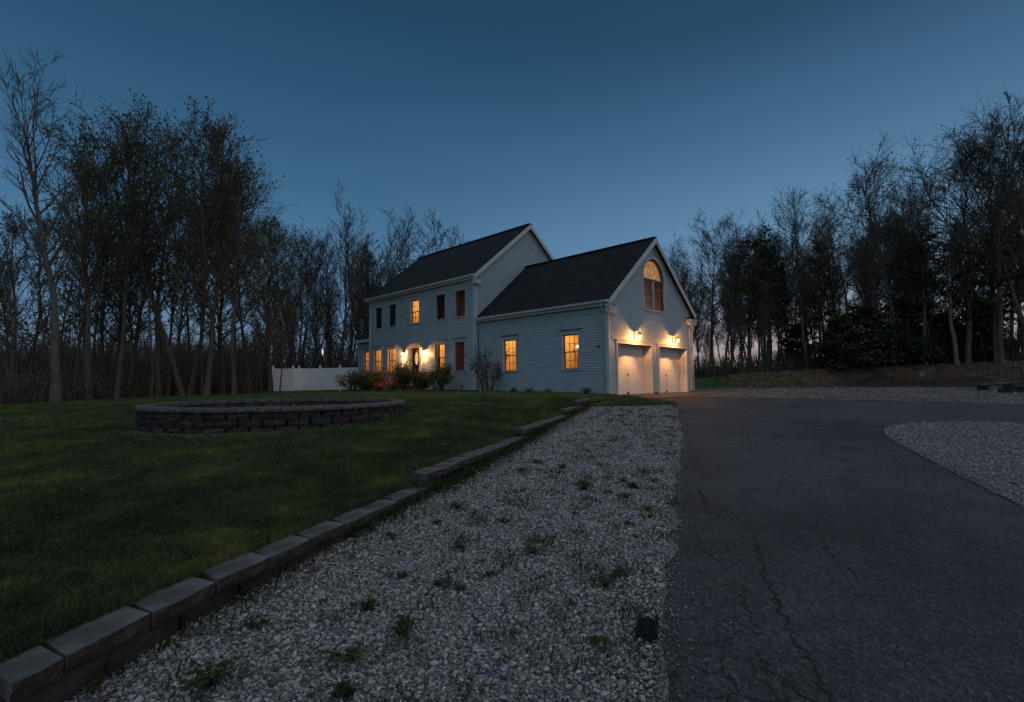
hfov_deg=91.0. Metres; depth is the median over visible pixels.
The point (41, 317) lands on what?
sapling
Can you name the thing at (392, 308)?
window
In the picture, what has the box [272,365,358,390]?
vinyl fence
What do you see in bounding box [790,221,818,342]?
bare tree
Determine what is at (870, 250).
oak tree
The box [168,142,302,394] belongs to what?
leafy tree
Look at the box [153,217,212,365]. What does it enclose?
leafy tree
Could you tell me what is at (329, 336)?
bare tree
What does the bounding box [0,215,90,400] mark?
leafy tree
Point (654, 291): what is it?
window
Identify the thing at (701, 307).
oak tree
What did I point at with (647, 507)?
weed
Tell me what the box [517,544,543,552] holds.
weed
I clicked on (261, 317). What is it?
leafy tree
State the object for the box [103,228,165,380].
leafy tree
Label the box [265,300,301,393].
leafy tree
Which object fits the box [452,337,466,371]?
window
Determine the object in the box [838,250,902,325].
oak tree
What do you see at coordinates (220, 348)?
leafy tree
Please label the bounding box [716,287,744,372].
sapling
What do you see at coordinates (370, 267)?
leafy tree
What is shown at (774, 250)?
bare tree
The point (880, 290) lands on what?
oak tree
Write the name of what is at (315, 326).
bare tree
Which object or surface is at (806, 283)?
oak tree
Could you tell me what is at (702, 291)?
oak tree
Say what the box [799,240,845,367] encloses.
pine tree
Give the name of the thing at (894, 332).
sapling
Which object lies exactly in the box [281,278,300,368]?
bare tree
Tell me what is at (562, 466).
weed
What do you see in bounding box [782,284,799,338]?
oak tree
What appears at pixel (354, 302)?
bare tree
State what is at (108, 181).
leafy tree
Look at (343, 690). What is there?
weed
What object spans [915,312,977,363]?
evergreen shrub
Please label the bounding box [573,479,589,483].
weed
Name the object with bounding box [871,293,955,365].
evergreen shrub
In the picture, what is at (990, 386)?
stone slab
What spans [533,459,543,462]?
weed
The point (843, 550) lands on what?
driveway
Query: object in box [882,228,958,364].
pine tree
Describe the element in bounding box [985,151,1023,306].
oak tree
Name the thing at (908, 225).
oak tree
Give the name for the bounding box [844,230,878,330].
oak tree
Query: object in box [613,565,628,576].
weed
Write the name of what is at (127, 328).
leafy tree
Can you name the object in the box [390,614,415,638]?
weed
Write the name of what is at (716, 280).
oak tree
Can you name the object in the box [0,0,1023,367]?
sky
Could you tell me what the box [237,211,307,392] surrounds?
leafy tree
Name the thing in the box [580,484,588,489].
weed
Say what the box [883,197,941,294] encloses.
oak tree
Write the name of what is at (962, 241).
bare tree
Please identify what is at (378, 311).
window
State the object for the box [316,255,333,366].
sapling
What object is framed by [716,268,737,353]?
oak tree
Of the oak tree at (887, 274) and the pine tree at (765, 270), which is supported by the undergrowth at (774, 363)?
the oak tree at (887, 274)
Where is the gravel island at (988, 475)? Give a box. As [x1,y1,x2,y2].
[884,422,1023,507]
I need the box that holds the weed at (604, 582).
[587,572,625,587]
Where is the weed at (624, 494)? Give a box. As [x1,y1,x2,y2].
[619,492,636,497]
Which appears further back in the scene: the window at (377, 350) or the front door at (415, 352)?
the window at (377, 350)
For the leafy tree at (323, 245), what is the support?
on the ground at (880, 379)
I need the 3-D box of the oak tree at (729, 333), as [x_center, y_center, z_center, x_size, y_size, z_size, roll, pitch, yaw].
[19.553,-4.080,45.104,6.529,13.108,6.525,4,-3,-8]
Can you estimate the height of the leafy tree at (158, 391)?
16.246 m
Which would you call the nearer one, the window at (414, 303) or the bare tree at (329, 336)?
the window at (414, 303)
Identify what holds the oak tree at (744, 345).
on the ground at (880, 379)
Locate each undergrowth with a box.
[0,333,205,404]
[67,335,358,390]
[692,320,1023,376]
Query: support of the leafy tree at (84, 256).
on the ground at (880, 379)
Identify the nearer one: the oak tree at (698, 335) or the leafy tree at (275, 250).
the leafy tree at (275, 250)
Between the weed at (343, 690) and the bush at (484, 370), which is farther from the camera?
the bush at (484, 370)
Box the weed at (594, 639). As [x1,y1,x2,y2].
[584,635,611,649]
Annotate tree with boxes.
[0,43,127,402]
[0,210,59,403]
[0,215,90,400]
[0,239,36,336]
[0,257,36,373]
[1,100,164,399]
[25,145,124,385]
[46,212,122,399]
[55,204,166,396]
[57,151,147,397]
[66,87,277,395]
[76,112,199,398]
[77,182,172,367]
[79,140,194,397]
[101,116,213,396]
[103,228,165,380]
[130,182,206,395]
[134,109,300,395]
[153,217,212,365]
[163,195,225,394]
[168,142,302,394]
[177,158,293,393]
[179,175,260,393]
[190,221,240,392]
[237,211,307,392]
[239,217,332,368]
[243,276,290,350]
[251,224,356,390]
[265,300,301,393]
[280,281,301,363]
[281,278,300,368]
[288,267,343,366]
[309,269,320,364]
[312,249,370,366]
[313,224,347,367]
[320,205,419,390]
[324,247,342,358]
[329,180,406,337]
[338,250,357,357]
[338,252,389,345]
[341,232,407,330]
[349,246,367,349]
[381,217,470,267]
[397,210,454,261]
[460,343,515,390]
[662,231,702,311]
[670,204,762,369]
[676,260,687,289]
[680,265,698,343]
[683,266,716,368]
[691,270,712,341]
[691,302,707,358]
[694,286,710,368]
[695,236,775,369]
[699,336,711,365]
[700,298,723,363]
[701,324,714,357]
[703,280,749,375]
[707,228,779,373]
[708,209,767,362]
[712,249,771,372]
[714,313,738,357]
[716,236,778,372]
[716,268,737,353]
[736,327,753,360]
[739,211,792,367]
[741,224,799,371]
[742,218,804,366]
[742,253,773,368]
[743,311,760,357]
[744,237,799,349]
[752,294,787,370]
[758,243,800,370]
[759,313,773,371]
[765,186,833,370]
[772,252,795,362]
[780,271,799,338]
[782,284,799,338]
[786,236,812,322]
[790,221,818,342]
[793,180,860,361]
[793,278,839,366]
[794,247,816,329]
[795,201,837,355]
[795,224,893,323]
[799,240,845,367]
[807,214,841,312]
[817,129,920,365]
[828,262,856,313]
[837,222,888,312]
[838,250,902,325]
[844,197,902,327]
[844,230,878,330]
[852,208,928,311]
[857,217,927,312]
[866,200,932,302]
[867,110,1023,362]
[872,96,1023,331]
[873,166,946,365]
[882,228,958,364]
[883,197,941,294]
[901,194,937,325]
[906,85,1023,361]
[907,199,943,322]
[918,239,976,320]
[929,219,966,323]
[945,121,1023,286]
[945,178,1009,311]
[946,142,1017,347]
[947,209,1022,340]
[950,234,1023,361]
[952,217,991,311]
[977,230,1023,360]
[983,167,1022,336]
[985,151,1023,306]
[994,179,1023,358]
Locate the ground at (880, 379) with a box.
[3,372,995,574]
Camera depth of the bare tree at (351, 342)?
53.55 m
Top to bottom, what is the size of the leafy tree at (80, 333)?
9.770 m
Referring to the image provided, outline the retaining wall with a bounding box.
[0,398,593,701]
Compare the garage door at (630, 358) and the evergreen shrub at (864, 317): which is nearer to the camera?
the garage door at (630, 358)
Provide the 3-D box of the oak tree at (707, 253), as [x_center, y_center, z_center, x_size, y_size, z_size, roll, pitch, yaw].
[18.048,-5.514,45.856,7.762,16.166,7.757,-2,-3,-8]
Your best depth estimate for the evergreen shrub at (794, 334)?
43.81 m
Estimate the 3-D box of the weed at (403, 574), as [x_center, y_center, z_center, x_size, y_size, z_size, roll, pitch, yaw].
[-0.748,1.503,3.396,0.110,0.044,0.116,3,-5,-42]
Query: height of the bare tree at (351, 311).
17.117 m
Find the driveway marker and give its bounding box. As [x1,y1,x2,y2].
[919,372,924,386]
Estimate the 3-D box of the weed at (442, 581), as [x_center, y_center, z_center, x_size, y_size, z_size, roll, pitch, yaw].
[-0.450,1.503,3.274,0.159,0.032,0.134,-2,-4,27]
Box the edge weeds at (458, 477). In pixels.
[73,403,603,694]
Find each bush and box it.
[335,369,361,391]
[350,369,376,390]
[360,367,392,389]
[384,359,416,390]
[410,367,433,389]
[418,362,457,390]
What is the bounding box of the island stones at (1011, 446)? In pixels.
[883,421,1023,504]
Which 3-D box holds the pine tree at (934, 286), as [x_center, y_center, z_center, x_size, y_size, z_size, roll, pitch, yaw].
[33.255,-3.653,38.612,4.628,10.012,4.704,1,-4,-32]
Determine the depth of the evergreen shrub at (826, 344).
38.51 m
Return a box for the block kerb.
[998,383,1023,392]
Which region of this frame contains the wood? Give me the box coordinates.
[0,286,1016,375]
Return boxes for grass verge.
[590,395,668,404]
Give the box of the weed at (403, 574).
[396,570,411,578]
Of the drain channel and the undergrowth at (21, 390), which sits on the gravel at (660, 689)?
the drain channel
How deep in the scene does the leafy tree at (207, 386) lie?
25.92 m
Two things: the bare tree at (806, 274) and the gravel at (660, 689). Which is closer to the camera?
the gravel at (660, 689)
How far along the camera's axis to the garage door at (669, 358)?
24.73 m
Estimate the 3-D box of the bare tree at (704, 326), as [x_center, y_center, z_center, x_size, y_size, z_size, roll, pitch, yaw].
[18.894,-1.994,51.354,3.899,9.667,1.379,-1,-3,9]
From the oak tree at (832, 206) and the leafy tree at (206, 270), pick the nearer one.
the leafy tree at (206, 270)
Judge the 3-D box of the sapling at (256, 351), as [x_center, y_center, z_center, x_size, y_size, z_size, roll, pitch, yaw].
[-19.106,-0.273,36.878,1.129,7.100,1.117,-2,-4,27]
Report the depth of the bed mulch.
26.95 m
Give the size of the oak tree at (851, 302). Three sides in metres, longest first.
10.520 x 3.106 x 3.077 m
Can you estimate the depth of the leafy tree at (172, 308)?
30.81 m
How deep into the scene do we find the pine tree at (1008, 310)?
36.36 m
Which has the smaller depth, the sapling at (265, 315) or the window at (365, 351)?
the sapling at (265, 315)
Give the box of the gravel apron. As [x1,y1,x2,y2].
[634,392,723,398]
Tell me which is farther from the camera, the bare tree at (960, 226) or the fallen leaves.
the bare tree at (960, 226)
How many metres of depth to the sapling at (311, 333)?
55.60 m
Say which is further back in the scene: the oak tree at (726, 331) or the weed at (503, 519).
the oak tree at (726, 331)
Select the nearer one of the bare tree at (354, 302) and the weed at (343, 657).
the weed at (343, 657)
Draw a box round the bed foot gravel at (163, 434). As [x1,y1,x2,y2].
[105,430,282,439]
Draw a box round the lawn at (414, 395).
[0,390,608,640]
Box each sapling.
[0,310,19,367]
[31,274,49,352]
[39,219,77,366]
[49,248,82,379]
[128,214,163,396]
[146,271,163,395]
[157,167,195,386]
[220,198,241,370]
[245,300,257,392]
[247,304,264,393]
[254,255,279,392]
[307,277,321,362]
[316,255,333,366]
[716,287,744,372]
[875,250,900,352]
[879,273,902,364]
[913,258,938,364]
[925,209,977,364]
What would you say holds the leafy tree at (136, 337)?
on the ground at (880, 379)
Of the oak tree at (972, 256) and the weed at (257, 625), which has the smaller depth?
the weed at (257, 625)
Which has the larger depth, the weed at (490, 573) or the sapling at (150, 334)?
the sapling at (150, 334)
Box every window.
[362,349,368,371]
[373,305,382,329]
[373,346,382,373]
[386,344,413,373]
[387,302,396,327]
[409,297,420,324]
[433,339,446,371]
[434,292,446,320]
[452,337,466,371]
[453,287,466,317]
[500,334,518,371]
[559,328,581,370]
[642,257,666,313]
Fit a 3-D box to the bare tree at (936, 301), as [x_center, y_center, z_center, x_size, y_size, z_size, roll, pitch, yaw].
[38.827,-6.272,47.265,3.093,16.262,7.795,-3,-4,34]
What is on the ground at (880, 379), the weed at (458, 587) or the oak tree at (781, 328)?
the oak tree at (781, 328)
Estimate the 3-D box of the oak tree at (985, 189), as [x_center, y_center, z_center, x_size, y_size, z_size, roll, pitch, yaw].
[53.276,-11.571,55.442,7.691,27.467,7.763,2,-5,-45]
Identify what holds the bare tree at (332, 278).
on the ground at (880, 379)
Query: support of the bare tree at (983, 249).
on the ground at (880, 379)
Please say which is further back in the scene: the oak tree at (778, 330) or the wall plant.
the oak tree at (778, 330)
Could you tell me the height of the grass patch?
1.056 m
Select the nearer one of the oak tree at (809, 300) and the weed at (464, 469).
the weed at (464, 469)
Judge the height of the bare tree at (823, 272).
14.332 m
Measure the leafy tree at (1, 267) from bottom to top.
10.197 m
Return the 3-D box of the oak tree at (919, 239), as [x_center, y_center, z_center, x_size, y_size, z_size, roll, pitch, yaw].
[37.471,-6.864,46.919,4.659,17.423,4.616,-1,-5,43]
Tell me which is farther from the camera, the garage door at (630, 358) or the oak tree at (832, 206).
the oak tree at (832, 206)
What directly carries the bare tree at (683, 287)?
on the ground at (880, 379)
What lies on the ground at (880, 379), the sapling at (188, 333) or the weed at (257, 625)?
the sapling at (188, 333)
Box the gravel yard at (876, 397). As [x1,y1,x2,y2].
[691,387,1023,404]
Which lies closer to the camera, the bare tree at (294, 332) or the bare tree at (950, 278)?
the bare tree at (950, 278)
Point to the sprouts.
(572, 556)
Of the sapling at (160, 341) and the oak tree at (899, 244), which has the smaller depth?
the sapling at (160, 341)
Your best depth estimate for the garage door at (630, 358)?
22.28 m
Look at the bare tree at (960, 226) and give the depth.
40.23 m
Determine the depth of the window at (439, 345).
28.38 m
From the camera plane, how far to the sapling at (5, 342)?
27.55 m
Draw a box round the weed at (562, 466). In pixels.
[559,463,566,468]
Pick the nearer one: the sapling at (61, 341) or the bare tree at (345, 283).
the sapling at (61, 341)
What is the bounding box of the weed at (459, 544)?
[453,540,465,548]
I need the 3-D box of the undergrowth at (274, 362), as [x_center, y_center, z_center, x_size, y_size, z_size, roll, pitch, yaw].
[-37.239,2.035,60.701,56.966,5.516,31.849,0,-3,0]
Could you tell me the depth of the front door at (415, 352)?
29.96 m
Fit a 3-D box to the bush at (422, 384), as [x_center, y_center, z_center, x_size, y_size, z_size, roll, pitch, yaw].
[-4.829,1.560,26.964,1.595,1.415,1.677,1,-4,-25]
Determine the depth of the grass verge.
16.09 m
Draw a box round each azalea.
[373,381,385,390]
[379,378,399,389]
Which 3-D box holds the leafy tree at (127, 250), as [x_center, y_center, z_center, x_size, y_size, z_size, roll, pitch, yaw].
[-19.344,-4.882,25.983,5.614,15.134,5.977,-2,-4,27]
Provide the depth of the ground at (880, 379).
35.34 m
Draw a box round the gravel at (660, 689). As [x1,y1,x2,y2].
[69,405,683,701]
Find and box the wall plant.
[579,387,592,392]
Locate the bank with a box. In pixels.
[714,360,1023,387]
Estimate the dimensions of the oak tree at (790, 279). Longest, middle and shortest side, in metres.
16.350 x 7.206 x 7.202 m
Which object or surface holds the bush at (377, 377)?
on the ground at (880, 379)
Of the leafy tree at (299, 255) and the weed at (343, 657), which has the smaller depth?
the weed at (343, 657)
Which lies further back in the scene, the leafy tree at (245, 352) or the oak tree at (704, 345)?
the oak tree at (704, 345)
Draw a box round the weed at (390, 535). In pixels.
[379,530,402,538]
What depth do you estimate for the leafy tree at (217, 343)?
36.70 m
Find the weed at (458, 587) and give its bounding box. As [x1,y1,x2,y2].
[454,584,466,590]
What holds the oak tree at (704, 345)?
on the ground at (880, 379)
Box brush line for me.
[692,366,738,377]
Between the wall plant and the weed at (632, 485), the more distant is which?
the wall plant
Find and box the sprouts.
[319,405,683,701]
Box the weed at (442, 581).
[429,578,451,587]
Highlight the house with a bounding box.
[354,223,697,394]
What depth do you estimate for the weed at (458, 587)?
3.19 m
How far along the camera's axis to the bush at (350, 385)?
31.44 m
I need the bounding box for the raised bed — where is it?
[134,398,404,433]
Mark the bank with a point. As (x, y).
(1015, 374)
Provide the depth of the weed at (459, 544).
3.88 m
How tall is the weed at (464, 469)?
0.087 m
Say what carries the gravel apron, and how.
on the driveway
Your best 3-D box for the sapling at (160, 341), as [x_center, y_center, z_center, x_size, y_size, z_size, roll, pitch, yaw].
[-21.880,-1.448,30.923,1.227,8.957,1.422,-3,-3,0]
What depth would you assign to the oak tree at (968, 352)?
35.44 m
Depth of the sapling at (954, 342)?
35.88 m
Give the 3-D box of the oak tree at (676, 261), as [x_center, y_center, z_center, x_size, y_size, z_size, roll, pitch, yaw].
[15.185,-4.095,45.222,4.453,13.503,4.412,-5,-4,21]
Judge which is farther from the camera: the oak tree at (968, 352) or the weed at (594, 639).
the oak tree at (968, 352)
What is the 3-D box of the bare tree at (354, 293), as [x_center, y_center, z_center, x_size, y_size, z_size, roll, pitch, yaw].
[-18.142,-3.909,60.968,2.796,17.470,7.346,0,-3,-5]
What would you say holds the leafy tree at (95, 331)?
on the ground at (880, 379)
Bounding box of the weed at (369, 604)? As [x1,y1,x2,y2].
[356,595,377,611]
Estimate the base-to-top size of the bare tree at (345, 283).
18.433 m
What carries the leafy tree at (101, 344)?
on the ground at (880, 379)
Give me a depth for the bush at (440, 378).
25.65 m
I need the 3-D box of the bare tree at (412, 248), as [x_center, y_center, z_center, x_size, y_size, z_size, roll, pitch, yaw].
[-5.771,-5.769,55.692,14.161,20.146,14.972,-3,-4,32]
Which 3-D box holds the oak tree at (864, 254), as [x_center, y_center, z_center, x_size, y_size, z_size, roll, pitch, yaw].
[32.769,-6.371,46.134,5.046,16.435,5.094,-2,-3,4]
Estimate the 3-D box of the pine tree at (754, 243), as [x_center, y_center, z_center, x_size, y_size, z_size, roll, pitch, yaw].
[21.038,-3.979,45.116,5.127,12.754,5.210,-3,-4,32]
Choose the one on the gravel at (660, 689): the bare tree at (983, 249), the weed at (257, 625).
the weed at (257, 625)
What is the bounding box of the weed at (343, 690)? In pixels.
[327,678,361,698]
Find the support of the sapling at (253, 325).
on the ground at (880, 379)
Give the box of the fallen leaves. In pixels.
[2,400,659,701]
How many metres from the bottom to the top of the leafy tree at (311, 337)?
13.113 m
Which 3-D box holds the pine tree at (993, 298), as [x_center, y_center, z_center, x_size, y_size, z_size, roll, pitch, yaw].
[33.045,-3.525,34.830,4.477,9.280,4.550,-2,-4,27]
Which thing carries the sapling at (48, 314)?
on the ground at (880, 379)
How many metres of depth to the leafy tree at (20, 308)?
30.12 m
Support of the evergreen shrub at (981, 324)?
on the ground at (880, 379)
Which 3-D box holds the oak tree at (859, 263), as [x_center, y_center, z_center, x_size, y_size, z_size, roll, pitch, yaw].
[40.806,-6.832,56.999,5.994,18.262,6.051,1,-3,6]
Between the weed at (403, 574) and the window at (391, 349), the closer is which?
the weed at (403, 574)
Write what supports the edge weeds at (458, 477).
on the gravel at (660, 689)
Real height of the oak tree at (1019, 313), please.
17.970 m
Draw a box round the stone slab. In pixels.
[966,382,1002,389]
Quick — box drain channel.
[635,614,658,640]
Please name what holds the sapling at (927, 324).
on the bank
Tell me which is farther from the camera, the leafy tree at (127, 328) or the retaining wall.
the leafy tree at (127, 328)
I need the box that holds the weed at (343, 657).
[315,642,372,668]
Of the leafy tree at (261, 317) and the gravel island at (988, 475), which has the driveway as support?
the gravel island at (988, 475)
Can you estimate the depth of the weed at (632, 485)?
5.67 m
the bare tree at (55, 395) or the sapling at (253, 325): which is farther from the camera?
the sapling at (253, 325)
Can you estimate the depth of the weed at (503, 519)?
4.53 m
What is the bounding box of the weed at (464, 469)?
[458,466,477,473]
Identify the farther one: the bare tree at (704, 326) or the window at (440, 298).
the bare tree at (704, 326)
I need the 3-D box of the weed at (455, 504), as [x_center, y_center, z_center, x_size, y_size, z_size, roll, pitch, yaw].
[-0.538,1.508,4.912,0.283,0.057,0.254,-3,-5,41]
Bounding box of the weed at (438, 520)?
[429,518,445,523]
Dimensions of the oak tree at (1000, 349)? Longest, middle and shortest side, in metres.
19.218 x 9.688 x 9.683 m
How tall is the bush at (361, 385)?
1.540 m
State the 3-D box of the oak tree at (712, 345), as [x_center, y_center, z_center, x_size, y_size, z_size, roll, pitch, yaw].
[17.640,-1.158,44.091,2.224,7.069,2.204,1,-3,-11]
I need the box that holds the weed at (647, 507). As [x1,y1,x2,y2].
[639,505,658,509]
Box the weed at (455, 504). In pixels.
[445,500,470,507]
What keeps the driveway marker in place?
on the gravel yard at (876, 397)
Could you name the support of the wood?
on the ground at (880, 379)
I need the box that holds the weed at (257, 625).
[238,614,268,629]
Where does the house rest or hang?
on the ground at (880, 379)
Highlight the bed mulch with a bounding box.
[345,389,462,390]
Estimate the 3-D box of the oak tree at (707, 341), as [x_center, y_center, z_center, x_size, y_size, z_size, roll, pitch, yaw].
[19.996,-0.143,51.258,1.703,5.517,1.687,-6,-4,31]
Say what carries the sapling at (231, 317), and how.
on the ground at (880, 379)
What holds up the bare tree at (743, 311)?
on the ground at (880, 379)
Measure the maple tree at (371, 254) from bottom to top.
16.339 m
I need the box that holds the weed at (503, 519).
[498,516,511,522]
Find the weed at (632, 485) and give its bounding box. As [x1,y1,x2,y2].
[627,481,637,488]
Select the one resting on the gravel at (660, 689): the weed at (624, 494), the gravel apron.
the weed at (624, 494)
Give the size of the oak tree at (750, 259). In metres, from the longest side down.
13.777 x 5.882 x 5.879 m
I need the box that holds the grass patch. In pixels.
[692,373,808,388]
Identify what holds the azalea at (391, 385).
on the ground at (880, 379)
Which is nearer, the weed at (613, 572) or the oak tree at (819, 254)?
the weed at (613, 572)
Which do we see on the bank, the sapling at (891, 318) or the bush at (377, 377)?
the sapling at (891, 318)
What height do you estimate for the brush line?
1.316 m
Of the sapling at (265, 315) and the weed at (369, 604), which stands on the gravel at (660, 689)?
the weed at (369, 604)
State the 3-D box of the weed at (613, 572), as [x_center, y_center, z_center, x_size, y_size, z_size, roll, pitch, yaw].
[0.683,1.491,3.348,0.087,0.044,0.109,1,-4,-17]
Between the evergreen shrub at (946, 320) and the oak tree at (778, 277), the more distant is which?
the oak tree at (778, 277)
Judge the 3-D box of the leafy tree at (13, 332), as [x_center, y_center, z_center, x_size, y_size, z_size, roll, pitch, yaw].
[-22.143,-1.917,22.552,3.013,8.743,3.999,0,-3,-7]
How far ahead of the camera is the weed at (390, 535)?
4.11 m
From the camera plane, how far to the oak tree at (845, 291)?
40.65 m
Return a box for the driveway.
[644,397,1023,701]
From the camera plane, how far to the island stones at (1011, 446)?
8.30 m
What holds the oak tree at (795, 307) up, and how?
on the ground at (880, 379)
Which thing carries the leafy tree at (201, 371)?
on the ground at (880, 379)
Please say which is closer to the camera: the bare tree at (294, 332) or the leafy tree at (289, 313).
the leafy tree at (289, 313)
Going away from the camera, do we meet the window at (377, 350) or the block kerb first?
the block kerb
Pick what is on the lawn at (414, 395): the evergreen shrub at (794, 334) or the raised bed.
the raised bed
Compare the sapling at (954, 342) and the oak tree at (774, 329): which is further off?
the oak tree at (774, 329)
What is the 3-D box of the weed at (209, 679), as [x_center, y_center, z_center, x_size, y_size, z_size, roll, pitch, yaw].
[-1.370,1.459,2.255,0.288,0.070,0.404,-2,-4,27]
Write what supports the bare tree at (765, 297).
on the ground at (880, 379)
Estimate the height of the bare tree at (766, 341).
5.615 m
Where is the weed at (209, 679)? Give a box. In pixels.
[161,655,255,701]
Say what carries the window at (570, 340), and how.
in the house
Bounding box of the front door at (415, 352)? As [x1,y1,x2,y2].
[412,348,418,384]
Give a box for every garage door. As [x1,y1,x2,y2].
[618,344,643,393]
[659,348,679,392]
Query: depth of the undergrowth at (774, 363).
40.93 m
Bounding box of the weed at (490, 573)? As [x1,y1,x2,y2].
[481,569,496,577]
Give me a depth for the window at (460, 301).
27.30 m
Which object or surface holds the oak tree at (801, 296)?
on the ground at (880, 379)
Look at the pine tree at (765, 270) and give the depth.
44.28 m
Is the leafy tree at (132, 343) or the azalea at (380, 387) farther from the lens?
the leafy tree at (132, 343)
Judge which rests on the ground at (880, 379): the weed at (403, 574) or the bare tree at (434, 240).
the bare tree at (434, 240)
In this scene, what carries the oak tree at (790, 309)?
on the ground at (880, 379)
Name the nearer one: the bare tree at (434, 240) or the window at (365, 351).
the window at (365, 351)
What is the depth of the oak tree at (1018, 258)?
39.69 m
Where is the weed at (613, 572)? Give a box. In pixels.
[609,570,619,577]
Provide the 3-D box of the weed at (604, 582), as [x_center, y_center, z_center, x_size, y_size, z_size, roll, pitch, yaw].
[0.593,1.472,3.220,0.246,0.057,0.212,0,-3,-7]
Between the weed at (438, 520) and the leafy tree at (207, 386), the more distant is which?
the leafy tree at (207, 386)
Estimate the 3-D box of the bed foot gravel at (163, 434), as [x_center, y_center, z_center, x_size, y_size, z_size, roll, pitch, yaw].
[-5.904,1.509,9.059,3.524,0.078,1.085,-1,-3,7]
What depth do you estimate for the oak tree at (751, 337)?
48.13 m
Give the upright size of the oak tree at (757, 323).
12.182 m
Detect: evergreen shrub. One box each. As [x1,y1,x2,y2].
[775,322,819,369]
[806,309,877,370]
[826,303,912,367]
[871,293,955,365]
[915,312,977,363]
[937,304,1022,362]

